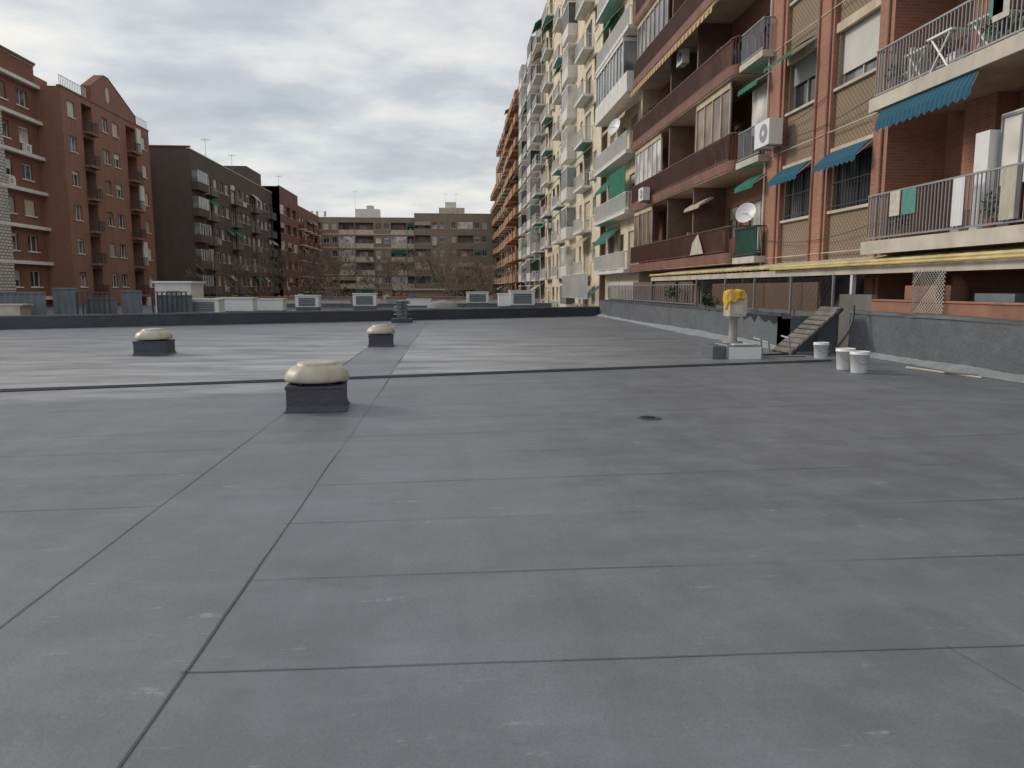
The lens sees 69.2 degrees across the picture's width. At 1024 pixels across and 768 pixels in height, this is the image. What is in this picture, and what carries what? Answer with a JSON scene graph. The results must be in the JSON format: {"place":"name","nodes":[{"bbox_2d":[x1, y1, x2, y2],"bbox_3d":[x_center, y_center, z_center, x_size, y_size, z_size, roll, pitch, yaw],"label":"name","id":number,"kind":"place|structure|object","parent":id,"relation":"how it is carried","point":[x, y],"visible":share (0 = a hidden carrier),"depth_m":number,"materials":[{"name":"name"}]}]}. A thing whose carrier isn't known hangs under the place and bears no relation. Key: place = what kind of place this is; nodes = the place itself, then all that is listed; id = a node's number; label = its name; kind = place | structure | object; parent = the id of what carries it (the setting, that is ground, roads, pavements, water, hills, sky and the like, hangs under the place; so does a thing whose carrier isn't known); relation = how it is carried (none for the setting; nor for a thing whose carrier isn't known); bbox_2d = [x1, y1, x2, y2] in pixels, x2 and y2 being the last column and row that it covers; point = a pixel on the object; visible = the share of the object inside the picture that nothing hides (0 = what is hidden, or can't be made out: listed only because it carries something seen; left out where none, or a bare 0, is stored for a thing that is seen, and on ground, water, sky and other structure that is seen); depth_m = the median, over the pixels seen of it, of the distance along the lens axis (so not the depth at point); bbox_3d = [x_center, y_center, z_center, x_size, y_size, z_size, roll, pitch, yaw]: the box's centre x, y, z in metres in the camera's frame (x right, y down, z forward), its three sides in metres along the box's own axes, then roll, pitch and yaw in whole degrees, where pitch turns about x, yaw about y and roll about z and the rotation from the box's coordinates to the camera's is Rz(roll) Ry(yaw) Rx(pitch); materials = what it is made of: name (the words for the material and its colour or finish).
{"place":"outdoors","nodes":[
{"label":"outdoors","id":0,"kind":"place"},
{"bbox_2d":[46,305,155,314],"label":"deck","id":1,"kind":"structure","parent":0,"point":[146,309],"depth_m":55.61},
{"bbox_2d":[0,304,33,315],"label":"cream rooftop cabinet","id":2,"kind":"object","parent":1,"relation":"on","point":[14,309],"visible":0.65,"depth_m":26.80,"materials":[{"name":"beige plastic"}]},
{"bbox_2d":[0,288,192,314],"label":"corrugated metal hoarding","id":3,"kind":"object","parent":1,"relation":"on","point":[64,300],"visible":0.54,"depth_m":28.61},
{"bbox_2d":[75,292,187,313],"bbox_3d":[-15.157,-3.022,29.757,0.979,1.340,3.924,7,10,43],"label":"metal railing fence","id":4,"kind":"object","parent":1,"relation":"on","point":[110,305],"visible":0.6,"depth_m":28.69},
{"bbox_2d":[192,298,225,311],"bbox_3d":[-13.276,-3.142,32.285,1.390,1.150,0.940,-1,7,-5],"label":"rooftop skylight box","id":5,"kind":"object","parent":1,"relation":"on","point":[208,304],"visible":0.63,"depth_m":31.84,"materials":[{"name":"white metal"}]},
{"bbox_2d":[219,297,257,311],"bbox_3d":[-13.049,-3.531,35.289,1.740,1.150,0.940,-1,7,-5],"label":"rooftop skylight box","id":6,"kind":"object","parent":1,"relation":"on","point":[240,304],"visible":0.6,"depth_m":34.87,"materials":[{"name":"white plastic"}]},
{"bbox_2d":[257,298,286,310],"bbox_3d":[-12.091,-3.759,37.362,1.390,1.070,0.940,-1,7,-5],"label":"rooftop skylight box","id":7,"kind":"object","parent":1,"relation":"on","point":[271,304],"visible":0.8,"depth_m":36.92,"materials":[{"name":"white plastic"}]},
{"bbox_2d":[294,295,321,310],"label":"rooftop skylight box","id":8,"kind":"object","parent":1,"relation":"on","point":[307,302],"visible":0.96,"depth_m":40.95,"materials":[{"name":"white plastic"}]},
{"bbox_2d":[352,293,377,309],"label":"rooftop skylight box","id":9,"kind":"object","parent":1,"relation":"on","point":[365,301],"visible":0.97,"depth_m":42.17,"materials":[{"name":"white plastic"}]},
{"bbox_2d":[466,292,488,307],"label":"rooftop skylight box","id":10,"kind":"object","parent":1,"relation":"on","point":[476,299],"visible":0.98,"depth_m":49.63,"materials":[{"name":"white plastic"}]},
{"bbox_2d":[508,290,535,307],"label":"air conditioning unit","id":11,"kind":"object","parent":1,"relation":"on","point":[521,298],"visible":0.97,"depth_m":40.88,"materials":[{"name":"white plastic"}]},
{"bbox_2d":[152,281,205,312],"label":"white rooftop shed","id":12,"kind":"structure","parent":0,"point":[194,289],"depth_m":38.40,"materials":[{"name":"paint"}]},
{"bbox_2d":[149,146,275,296],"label":"walls","id":13,"kind":"structure","parent":0,"point":[174,218],"depth_m":88.91,"materials":[{"name":"brown brick"}]},
{"bbox_2d":[191,169,213,293],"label":"galleries","id":14,"kind":"object","parent":13,"relation":"attached to","point":[201,209],"visible":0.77,"depth_m":89.85,"materials":[{"name":"grey glass"}]},
{"bbox_2d":[149,145,271,192],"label":"roof","id":15,"kind":"structure","parent":13,"relation":"on","point":[205,157],"depth_m":89.64,"materials":[{"name":"concrete"}]},
{"bbox_2d":[224,166,260,185],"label":"roof shed","id":16,"kind":"structure","parent":15,"relation":"on","point":[250,174],"depth_m":116.35,"materials":[{"name":"brown brick"}]},
{"bbox_2d":[193,177,273,292],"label":"windows","id":17,"kind":"structure","parent":13,"relation":"attached to","point":[234,222],"depth_m":106.98,"materials":[{"name":"black glass"}]},
{"bbox_2d":[194,177,271,291],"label":"shutters","id":18,"kind":"object","parent":17,"relation":"on","point":[217,229],"visible":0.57,"depth_m":111.71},
{"bbox_2d":[205,194,279,294],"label":"balcony slabs","id":19,"kind":"structure","parent":13,"relation":"attached to","point":[234,205],"depth_m":104.56,"materials":[{"name":"grey concrete"}]},
{"bbox_2d":[210,186,279,293],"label":"railings","id":20,"kind":"object","parent":19,"relation":"on","point":[240,222],"visible":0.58,"depth_m":106.02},
{"bbox_2d":[0,0,545,217],"label":"sky","id":21,"kind":"structure","parent":0,"point":[401,105],"materials":[{"name":"grey"}]},
{"bbox_2d":[311,191,414,295],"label":"tan apartment block","id":22,"kind":"structure","parent":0,"point":[362,232],"depth_m":173.51,"materials":[{"name":"brick"}]},
{"bbox_2d":[323,223,389,295],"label":"windows","id":23,"kind":"structure","parent":22,"relation":"in","point":[378,239],"depth_m":173.34,"materials":[{"name":"glass"}]},
{"bbox_2d":[204,296,551,310],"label":"walls","id":24,"kind":"structure","parent":0,"point":[339,303],"depth_m":59.38,"materials":[{"name":"concrete"},{"name":"white paint"}]},
{"bbox_2d":[414,193,497,295],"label":"brown apartment block","id":25,"kind":"structure","parent":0,"point":[452,225],"depth_m":173.45,"materials":[{"name":"brick"}]},
{"bbox_2d":[432,222,497,295],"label":"windows","id":26,"kind":"structure","parent":25,"relation":"in","point":[441,224],"depth_m":173.68,"materials":[{"name":"glass"}]},
{"bbox_2d":[496,87,524,292],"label":"walls","id":27,"kind":"structure","parent":0,"point":[513,249],"depth_m":144.86,"materials":[{"name":"orange brick"}]},
{"bbox_2d":[490,96,524,283],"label":"balcony slabs","id":28,"kind":"structure","parent":27,"relation":"attached to","point":[514,197],"depth_m":126.63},
{"bbox_2d":[490,90,520,295],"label":"railings","id":29,"kind":"object","parent":28,"relation":"on","point":[515,232],"visible":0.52,"depth_m":124.61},
{"bbox_2d":[0,351,1023,767],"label":"deck","id":30,"kind":"structure","parent":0,"point":[98,651],"depth_m":3.81,"materials":[{"name":"concrete"}]},
{"bbox_2d":[0,308,598,329],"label":"end wall","id":31,"kind":"structure","parent":30,"relation":"on","point":[118,321],"depth_m":29.70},
{"bbox_2d":[0,299,1023,325],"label":"coping","id":32,"kind":"object","parent":31,"relation":"on","point":[973,318],"visible":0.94,"depth_m":25.59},
{"bbox_2d":[284,360,349,412],"bbox_3d":[-2.360,0.003,9.011,0.782,0.570,0.782,-1,7,-5],"label":"roof vent","id":33,"kind":"object","parent":30,"relation":"on","point":[316,386],"visible":1,"depth_m":8.71,"materials":[{"name":"beige plastic"}]},
{"bbox_2d":[0,359,829,391],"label":"step lip","id":34,"kind":"object","parent":30,"relation":"on","point":[350,377],"visible":0.92,"depth_m":12.20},
{"bbox_2d":[0,316,831,391],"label":"raised deck","id":35,"kind":"structure","parent":30,"relation":"on","point":[218,345],"depth_m":16.94,"materials":[{"name":"concrete"}]},
{"bbox_2d":[132,328,176,355],"bbox_3d":[-7.681,-0.919,15.938,0.745,0.553,0.745,-1,7,-5],"label":"roof vent","id":36,"kind":"object","parent":35,"relation":"on","point":[155,341],"visible":1,"depth_m":15.65,"materials":[{"name":"beige plastic"}]},
{"bbox_2d":[367,325,394,346],"bbox_3d":[-3.230,-1.204,18.294,0.715,0.512,0.715,-1,7,-5],"label":"roof vent","id":37,"kind":"object","parent":35,"relation":"on","point":[380,335],"visible":1,"depth_m":18.02,"materials":[{"name":"beige plastic"}]},
{"bbox_2d":[391,299,412,322],"bbox_3d":[-4.533,-3.010,30.599,0.840,0.950,0.720,-1,7,-5],"label":"louvred roof chimney","id":38,"kind":"object","parent":35,"relation":"on","point":[401,306],"visible":0.99,"depth_m":30.38,"materials":[{"name":"metal"}]},
{"bbox_2d":[599,301,790,346],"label":"side wall","id":39,"kind":"structure","parent":35,"relation":"on","point":[715,322],"depth_m":23.08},
{"bbox_2d":[702,289,761,359],"bbox_3d":[4.467,-1.210,15.081,0.980,1.430,0.710,-1,7,-5],"label":"covered extractor unit","id":40,"kind":"object","parent":35,"relation":"on","point":[735,301],"visible":0.98,"depth_m":14.85,"materials":[{"name":"white plastic"}]},
{"bbox_2d":[776,316,835,350],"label":"return wall","id":41,"kind":"structure","parent":35,"relation":"on","point":[826,333],"depth_m":17.13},
{"bbox_2d":[771,305,854,355],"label":"metal staircase","id":42,"kind":"structure","parent":35,"relation":"on","point":[828,316],"depth_m":16.23,"materials":[{"name":"painted metal"},{"name":"grey metal"}]},
{"bbox_2d":[0,319,1023,767],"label":"seams","id":43,"kind":"object","parent":30,"relation":"on","point":[422,573],"visible":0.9,"depth_m":3.81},
{"bbox_2d":[595,314,1023,382],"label":"flashing","id":44,"kind":"object","parent":30,"relation":"on","point":[981,372],"visible":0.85,"depth_m":14.41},
{"bbox_2d":[835,347,855,369],"bbox_3d":[5.940,-0.447,13.232,0.357,0.384,0.346,-1,7,-5],"label":"plastic bucket","id":45,"kind":"object","parent":30,"relation":"on","point":[842,358],"visible":0.77,"depth_m":13.12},
{"bbox_2d":[849,350,872,373],"bbox_3d":[5.961,-0.377,12.736,0.347,0.372,0.337,-1,7,-5],"label":"plastic bucket","id":46,"kind":"object","parent":30,"relation":"on","point":[859,361],"visible":1,"depth_m":12.63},
{"bbox_2d":[848,313,1023,374],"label":"wall","id":47,"kind":"structure","parent":30,"relation":"on","point":[995,347],"depth_m":13.44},
{"bbox_2d":[525,28,545,302],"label":"walls","id":48,"kind":"structure","parent":0,"point":[539,175],"depth_m":89.88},
{"bbox_2d":[518,36,539,298],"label":"galleries","id":49,"kind":"object","parent":48,"relation":"attached to","point":[529,88],"visible":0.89,"depth_m":93.18,"materials":[{"name":"white paint"}]},
{"bbox_2d":[522,43,544,281],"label":"balcony slabs","id":50,"kind":"structure","parent":48,"relation":"attached to","point":[537,80],"depth_m":87.35,"materials":[{"name":"white paint"}]},
{"bbox_2d":[522,33,545,279],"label":"railings","id":51,"kind":"object","parent":50,"relation":"on","point":[534,160],"visible":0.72,"depth_m":88.20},
{"bbox_2d":[545,0,659,306],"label":"walls","id":52,"kind":"structure","parent":0,"point":[651,98],"depth_m":57.74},
{"bbox_2d":[539,4,640,295],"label":"awnings","id":53,"kind":"object","parent":52,"relation":"attached to","point":[616,181],"visible":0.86,"depth_m":50.22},
{"bbox_2d":[540,0,641,279],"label":"balcony slabs","id":54,"kind":"structure","parent":52,"relation":"attached to","point":[619,105],"depth_m":51.47,"materials":[{"name":"white paint"}]},
{"bbox_2d":[540,0,636,306],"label":"railings","id":55,"kind":"object","parent":54,"relation":"on","point":[608,154],"visible":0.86,"depth_m":50.31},
{"bbox_2d":[560,0,636,306],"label":"galleries","id":56,"kind":"object","parent":54,"relation":"on","point":[614,77],"visible":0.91,"depth_m":64.00,"materials":[{"name":"white glass"}]},
{"bbox_2d":[545,0,637,305],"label":"windows","id":57,"kind":"structure","parent":52,"relation":"attached to","point":[612,137],"depth_m":60.68,"materials":[{"name":"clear glass"}]},
{"bbox_2d":[546,8,637,302],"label":"shutters","id":58,"kind":"object","parent":57,"relation":"attached to","point":[634,118],"visible":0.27,"depth_m":59.30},
{"bbox_2d":[599,24,608,299],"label":"trim","id":59,"kind":"structure","parent":52,"relation":"attached to","point":[602,201],"depth_m":52.33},
{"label":"patio floor","id":60,"kind":"structure","parent":0,"visible":0},
{"bbox_2d":[610,294,1023,347],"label":"terracotta wall","id":61,"kind":"structure","parent":60,"relation":"on","point":[847,302],"depth_m":16.13,"materials":[{"name":"concrete"}]},
{"bbox_2d":[562,273,695,304],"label":"white railing fence","id":62,"kind":"object","parent":61,"relation":"on","point":[574,285],"visible":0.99,"depth_m":41.82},
{"bbox_2d":[695,269,945,313],"bbox_3d":[7.797,-2.021,21.452,0.330,2.205,14.455,-1,7,-5],"label":"wire fence","id":63,"kind":"object","parent":60,"relation":"on","point":[803,296],"visible":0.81,"depth_m":20.67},
{"bbox_2d":[649,245,1023,303],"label":"patio canopy","id":64,"kind":"object","parent":60,"relation":"on","point":[1009,257],"visible":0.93,"depth_m":17.08,"materials":[{"name":"yellow paint"}]},
{"bbox_2d":[633,281,693,302],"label":"brown panels","id":65,"kind":"object","parent":64,"relation":"attached to","point":[663,283],"visible":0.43,"depth_m":34.62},
{"bbox_2d":[904,285,1023,302],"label":"rubbish","id":66,"kind":"object","parent":60,"relation":"on","point":[954,292],"visible":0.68,"depth_m":14.75,"materials":[{"name":"metal"}]},
{"label":"ground","id":67,"kind":"structure","parent":0,"visible":0},
{"bbox_2d":[0,50,156,306],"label":"walls","id":68,"kind":"structure","parent":67,"relation":"on","point":[52,173],"depth_m":65.96,"materials":[{"name":"brick"}]},
{"bbox_2d":[0,109,16,291],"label":"lattice screen","id":69,"kind":"object","parent":68,"relation":"attached to","point":[7,278],"visible":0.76,"depth_m":58.96,"materials":[{"name":"white concrete"}]},
{"bbox_2d":[0,67,53,299],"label":"trim","id":70,"kind":"structure","parent":68,"relation":"attached to","point":[11,75],"depth_m":61.58,"materials":[{"name":"white paint"}]},
{"bbox_2d":[0,45,148,131],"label":"roof","id":71,"kind":"structure","parent":68,"relation":"on","point":[16,55],"depth_m":64.19,"materials":[{"name":"concrete"}]},
{"bbox_2d":[80,75,135,123],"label":"gable","id":72,"kind":"structure","parent":71,"relation":"on","point":[95,86],"depth_m":72.69,"materials":[{"name":"brick"}]},
{"bbox_2d":[0,80,154,305],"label":"windows","id":73,"kind":"structure","parent":68,"relation":"attached to","point":[24,138],"depth_m":71.00,"materials":[{"name":"glass"}]},
{"bbox_2d":[0,81,152,305],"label":"shutters","id":74,"kind":"object","parent":73,"relation":"attached to","point":[29,207],"visible":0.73,"depth_m":66.59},
{"bbox_2d":[83,131,150,297],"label":"balcony slabs","id":75,"kind":"structure","parent":68,"relation":"attached to","point":[94,135],"depth_m":70.97,"materials":[{"name":"concrete"}]},
{"bbox_2d":[58,74,149,294],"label":"railings","id":76,"kind":"object","parent":75,"relation":"on","point":[97,161],"visible":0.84,"depth_m":70.85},
{"bbox_2d":[135,128,150,304],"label":"drying screens","id":77,"kind":"object","parent":68,"relation":"attached to","point":[142,198],"visible":0.71,"depth_m":81.16,"materials":[{"name":"white paint"}]},
{"bbox_2d":[262,186,320,296],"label":"walls","id":78,"kind":"structure","parent":67,"relation":"on","point":[283,197],"depth_m":135.57,"materials":[{"name":"brick"}]},
{"bbox_2d":[299,229,322,292],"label":"balcony slabs","id":79,"kind":"structure","parent":78,"relation":"attached to","point":[312,233],"depth_m":154.90,"materials":[{"name":"white paint"}]},
{"bbox_2d":[280,213,323,291],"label":"railings","id":80,"kind":"object","parent":79,"relation":"on","point":[311,229],"visible":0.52,"depth_m":147.44,"materials":[{"name":"metal"}]},
{"bbox_2d":[185,240,510,296],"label":"distant bare trees","id":81,"kind":"object","parent":67,"relation":"on","point":[480,277],"visible":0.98,"depth_m":99.05,"materials":[{"name":"brown plant"}]},
{"bbox_2d":[249,287,497,296],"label":"courtyard shrubs","id":82,"kind":"object","parent":67,"relation":"on","point":[348,293],"visible":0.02,"depth_m":90.53,"materials":[{"name":"brown plant"}]},
{"bbox_2d":[655,0,770,302],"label":"walls","id":83,"kind":"structure","parent":67,"relation":"on","point":[749,17],"depth_m":30.85,"materials":[{"name":"brick"}]},
{"bbox_2d":[629,0,767,271],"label":"balcony slabs","id":84,"kind":"structure","parent":83,"relation":"attached to","point":[726,174],"depth_m":32.31,"materials":[{"name":"concrete"}]},
{"bbox_2d":[638,48,689,202],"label":"air conditioners","id":85,"kind":"object","parent":84,"relation":"attached to","point":[682,62],"visible":1,"depth_m":33.83,"materials":[{"name":"white plastic"}]},
{"bbox_2d":[630,0,718,212],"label":"awnings","id":86,"kind":"object","parent":84,"relation":"attached to","point":[671,51],"visible":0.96,"depth_m":32.17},
{"bbox_2d":[634,0,732,246],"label":"galleries","id":87,"kind":"object","parent":84,"relation":"attached to","point":[713,120],"visible":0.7,"depth_m":37.67,"materials":[{"name":"white glass"}]},
{"bbox_2d":[646,24,749,262],"bbox_3d":[7.992,-11.556,34.313,1.050,11.458,12.310,-1,7,-5],"label":"balcony clutter","id":88,"kind":"object","parent":84,"relation":"on","point":[696,247],"visible":0.1,"depth_m":28.85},
{"bbox_2d":[666,0,730,259],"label":"dividers","id":89,"kind":"object","parent":84,"relation":"on","point":[712,39],"visible":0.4,"depth_m":34.96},
{"bbox_2d":[630,0,768,263],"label":"railings","id":90,"kind":"object","parent":84,"relation":"on","point":[671,102],"visible":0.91,"depth_m":33.49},
{"bbox_2d":[665,13,769,302],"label":"windows","id":91,"kind":"structure","parent":83,"relation":"attached to","point":[756,219],"depth_m":29.61,"materials":[{"name":"glass"}]},
{"bbox_2d":[761,0,912,310],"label":"brick piers","id":92,"kind":"structure","parent":67,"relation":"on","point":[894,134],"depth_m":21.51,"materials":[{"name":"brick"}]},
{"bbox_2d":[754,118,782,150],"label":"air conditioners","id":93,"kind":"object","parent":92,"relation":"attached to","point":[768,134],"visible":1,"depth_m":23.98,"materials":[{"name":"white plastic"}]},
{"bbox_2d":[759,0,891,294],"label":"downpipes","id":94,"kind":"object","parent":92,"relation":"attached to","point":[826,122],"depth_m":21.83,"materials":[{"name":"ceramic"}]},
{"bbox_2d":[778,0,1023,308],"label":"walls","id":95,"kind":"structure","parent":67,"relation":"on","point":[937,147],"depth_m":18.65,"materials":[{"name":"brick"}]},
{"bbox_2d":[778,0,880,278],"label":"trim","id":96,"kind":"structure","parent":95,"relation":"attached to","point":[857,15],"depth_m":20.69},
{"bbox_2d":[781,7,971,311],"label":"windows","id":97,"kind":"structure","parent":95,"relation":"attached to","point":[803,93],"depth_m":21.27,"materials":[{"name":"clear glass"}]},
{"bbox_2d":[782,149,871,219],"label":"window grilles","id":98,"kind":"object","parent":97,"relation":"attached to","point":[837,182],"depth_m":21.00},
{"bbox_2d":[784,10,1019,301],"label":"shutters","id":99,"kind":"object","parent":97,"relation":"attached to","point":[861,44],"visible":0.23,"depth_m":20.15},
{"bbox_2d":[732,31,1023,263],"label":"balcony slabs","id":100,"kind":"structure","parent":95,"relation":"attached to","point":[999,65],"depth_m":15.59,"materials":[{"name":"concrete"}]},
{"bbox_2d":[763,0,885,258],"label":"cables","id":101,"kind":"object","parent":100,"relation":"attached to","point":[820,136],"visible":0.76,"depth_m":21.61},
{"bbox_2d":[734,34,978,192],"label":"awnings","id":102,"kind":"object","parent":100,"relation":"attached to","point":[956,90],"visible":1,"depth_m":17.17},
{"bbox_2d":[734,0,1023,257],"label":"railings","id":103,"kind":"object","parent":100,"relation":"on","point":[742,156],"visible":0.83,"depth_m":16.19,"materials":[{"name":"metal"}]},
{"bbox_2d":[889,0,1009,216],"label":"laundry","id":104,"kind":"object","parent":103,"relation":"attached to","point":[999,9],"visible":1,"depth_m":16.55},
{"bbox_2d":[736,7,1023,256],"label":"balcony clutter","id":105,"kind":"object","parent":100,"relation":"on","point":[1004,146],"visible":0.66,"depth_m":14.77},
{"bbox_2d":[890,37,1003,237],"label":"plant pots","id":106,"kind":"object","parent":100,"relation":"on","point":[984,219],"visible":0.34,"depth_m":14.47,"materials":[{"name":"ceramic"}]},
{"bbox_2d":[885,16,1013,229],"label":"plants","id":107,"kind":"object","parent":106,"relation":"in","point":[995,29],"visible":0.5,"depth_m":14.49,"materials":[{"name":"green plant"}]},
{"bbox_2d":[897,9,1023,82],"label":"garden furniture","id":108,"kind":"object","parent":100,"relation":"on","point":[948,31],"visible":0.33,"depth_m":15.54,"materials":[{"name":"white plastic"}]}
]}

